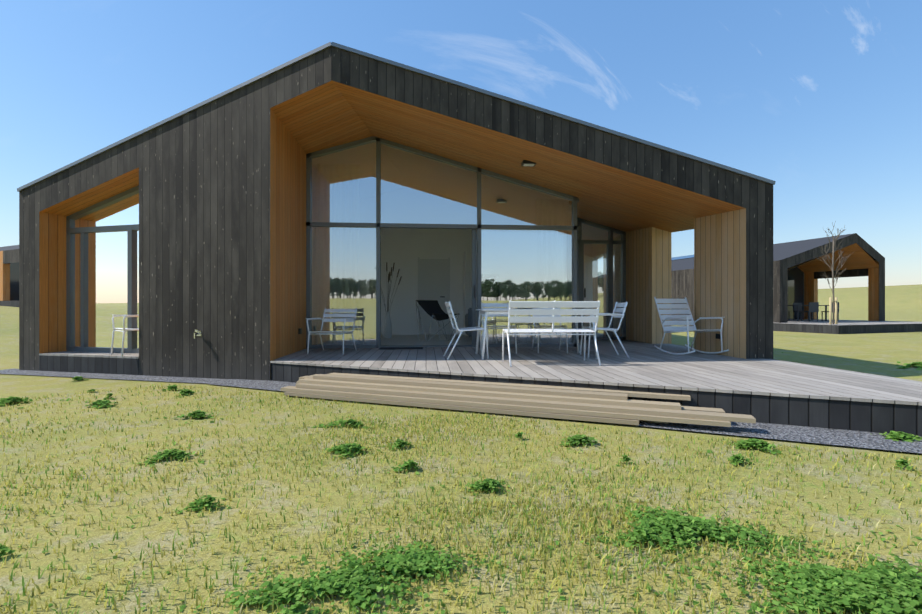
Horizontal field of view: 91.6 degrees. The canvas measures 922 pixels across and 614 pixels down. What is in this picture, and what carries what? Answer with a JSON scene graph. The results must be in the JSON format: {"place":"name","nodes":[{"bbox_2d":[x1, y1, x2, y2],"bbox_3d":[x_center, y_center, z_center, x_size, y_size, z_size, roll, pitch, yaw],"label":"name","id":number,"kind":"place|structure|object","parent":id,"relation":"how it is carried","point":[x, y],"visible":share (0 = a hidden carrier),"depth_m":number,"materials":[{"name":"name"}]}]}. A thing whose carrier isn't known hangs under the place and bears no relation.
{"place":"outdoors","nodes":[
{"label":"outdoors","id":0,"kind":"place"},
{"bbox_2d":[0,284,921,613],"bbox_3d":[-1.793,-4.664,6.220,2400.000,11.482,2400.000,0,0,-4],"label":"ground","id":1,"kind":"structure","parent":0,"point":[880,354],"depth_m":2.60,"materials":[{"name":"green plant"}]},
{"bbox_2d":[0,245,18,306],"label":"neighbour house","id":2,"kind":"structure","parent":1,"relation":"on","point":[9,275],"depth_m":25.97,"materials":[{"name":"brown wood"}]},
{"bbox_2d":[0,352,921,613],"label":"clover patches","id":3,"kind":"object","parent":1,"relation":"on","point":[871,589],"visible":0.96,"depth_m":1.78,"materials":[{"name":"green plant"}]},
{"bbox_2d":[0,369,921,452],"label":"gravel strip","id":4,"kind":"object","parent":1,"relation":"on","point":[860,439],"visible":0.4,"depth_m":3.91,"materials":[{"name":"grey gravel"}]},
{"bbox_2d":[280,373,755,426],"bbox_3d":[0.214,0.956,4.841,4.980,0.207,0.681,0,0,21],"label":"plank stack","id":5,"kind":"object","parent":4,"relation":"on","point":[590,404],"visible":1,"depth_m":4.57,"materials":[{"name":"brown wood"}]},
{"bbox_2d":[671,233,921,333],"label":"neighbour house","id":6,"kind":"structure","parent":1,"relation":"on","point":[798,267],"depth_m":20.95,"materials":[{"name":"black wood"}]},
{"bbox_2d":[788,302,838,321],"bbox_3d":[16.387,0.222,21.340,1.600,0.870,2.060,0,0,-4],"label":"table and chairs","id":7,"kind":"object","parent":6,"relation":"on","point":[813,307],"depth_m":20.83,"materials":[{"name":"grey metal"}]},
{"bbox_2d":[815,221,853,324],"bbox_3d":[14.119,-1.086,16.986,1.268,4.325,0.917,0,0,-11],"label":"young tree","id":8,"kind":"object","parent":6,"relation":"on","point":[835,302],"visible":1,"depth_m":16.98,"materials":[{"name":"brown plant"}]},
{"bbox_2d":[0,0,921,288],"label":"sky","id":9,"kind":"structure","parent":0,"point":[821,100],"materials":[{"name":"blue"}]},
{"bbox_2d":[17,42,921,435],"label":"house","id":10,"kind":"structure","parent":0,"point":[221,186],"depth_m":7.18,"materials":[{"name":"black wood"}]},
{"bbox_2d":[111,315,138,356],"bbox_3d":[-5.309,0.378,7.394,0.644,0.810,0.633,0,0,39],"label":"chair","id":11,"kind":"object","parent":10,"relation":"on","point":[124,329],"visible":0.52,"depth_m":7.13,"materials":[{"name":"white metal"}]},
{"bbox_2d":[306,308,356,353],"bbox_3d":[-2.199,0.397,7.736,0.689,0.773,0.794,0,0,4],"label":"armchair","id":12,"kind":"object","parent":10,"relation":"on","point":[343,332],"visible":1,"depth_m":7.97,"materials":[{"name":"white metal"}]},
{"bbox_2d":[381,262,401,337],"bbox_3d":[-1.817,-0.172,11.153,0.623,1.877,0.320,0,0,-30],"label":"vase with branches","id":13,"kind":"object","parent":10,"relation":"on","point":[387,328],"visible":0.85,"depth_m":11.08,"materials":[{"name":"grey ceramic"}]},
{"bbox_2d":[416,300,459,341],"bbox_3d":[-0.543,0.301,9.903,0.732,0.913,0.751,0,0,-39],"label":"butterfly chair","id":14,"kind":"object","parent":10,"relation":"on","point":[433,310],"visible":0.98,"depth_m":10.00,"materials":[{"name":"black metal"}]},
{"bbox_2d":[194,160,720,349],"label":"house fittings","id":15,"kind":"object","parent":10,"relation":"attached to","point":[527,163],"visible":0.85,"depth_m":7.47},
{"bbox_2d":[443,301,488,359],"bbox_3d":[0.067,0.348,6.882,0.634,0.869,0.519,0,0,-8],"label":"chair","id":16,"kind":"object","parent":10,"relation":"on","point":[451,316],"visible":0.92,"depth_m":6.68,"materials":[{"name":"white metal"}]},
{"bbox_2d":[465,308,471,336],"bbox_3d":[1.139,0.392,11.058,2.020,0.750,0.910,0,0,-4],"label":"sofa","id":17,"kind":"object","parent":10,"relation":"on","point":[468,319],"visible":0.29,"depth_m":10.56,"materials":[{"name":"grey"}]},
{"bbox_2d":[480,302,516,353],"bbox_3d":[0.641,0.348,7.758,0.519,0.869,0.634,0,0,-7],"label":"chair","id":18,"kind":"object","parent":10,"relation":"on","point":[494,305],"visible":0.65,"depth_m":7.97,"materials":[{"name":"white metal"}]},
{"bbox_2d":[475,309,597,359],"bbox_3d":[1.149,0.407,7.071,1.766,0.742,0.894,0,0,-4],"label":"dining table","id":19,"kind":"object","parent":10,"relation":"on","point":[486,312],"visible":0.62,"depth_m":6.64,"materials":[{"name":"white metal"}]},
{"bbox_2d":[532,308,567,352],"bbox_3d":[1.545,0.348,7.849,0.519,0.869,0.634,0,0,0],"label":"chair","id":20,"kind":"object","parent":10,"relation":"on","point":[560,326],"visible":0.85,"depth_m":7.67,"materials":[{"name":"white metal"}]},
{"bbox_2d":[502,300,600,366],"bbox_3d":[1.220,0.348,6.170,1.220,0.869,0.614,0,0,-4],"label":"bench","id":21,"kind":"object","parent":10,"relation":"on","point":[554,304],"visible":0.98,"depth_m":5.95,"materials":[{"name":"white metal"}]},
{"bbox_2d":[580,301,628,357],"bbox_3d":[2.240,0.348,7.029,0.634,0.869,0.577,0,0,2],"label":"chair","id":22,"kind":"object","parent":10,"relation":"on","point":[617,315],"visible":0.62,"depth_m":6.87,"materials":[{"name":"white metal"}]},
{"bbox_2d":[654,297,728,354],"bbox_3d":[3.783,0.299,7.420,0.723,0.955,0.936,0,0,-14],"label":"rocking chair","id":23,"kind":"object","parent":10,"relation":"on","point":[680,309],"visible":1,"depth_m":7.68,"materials":[{"name":"white metal"}]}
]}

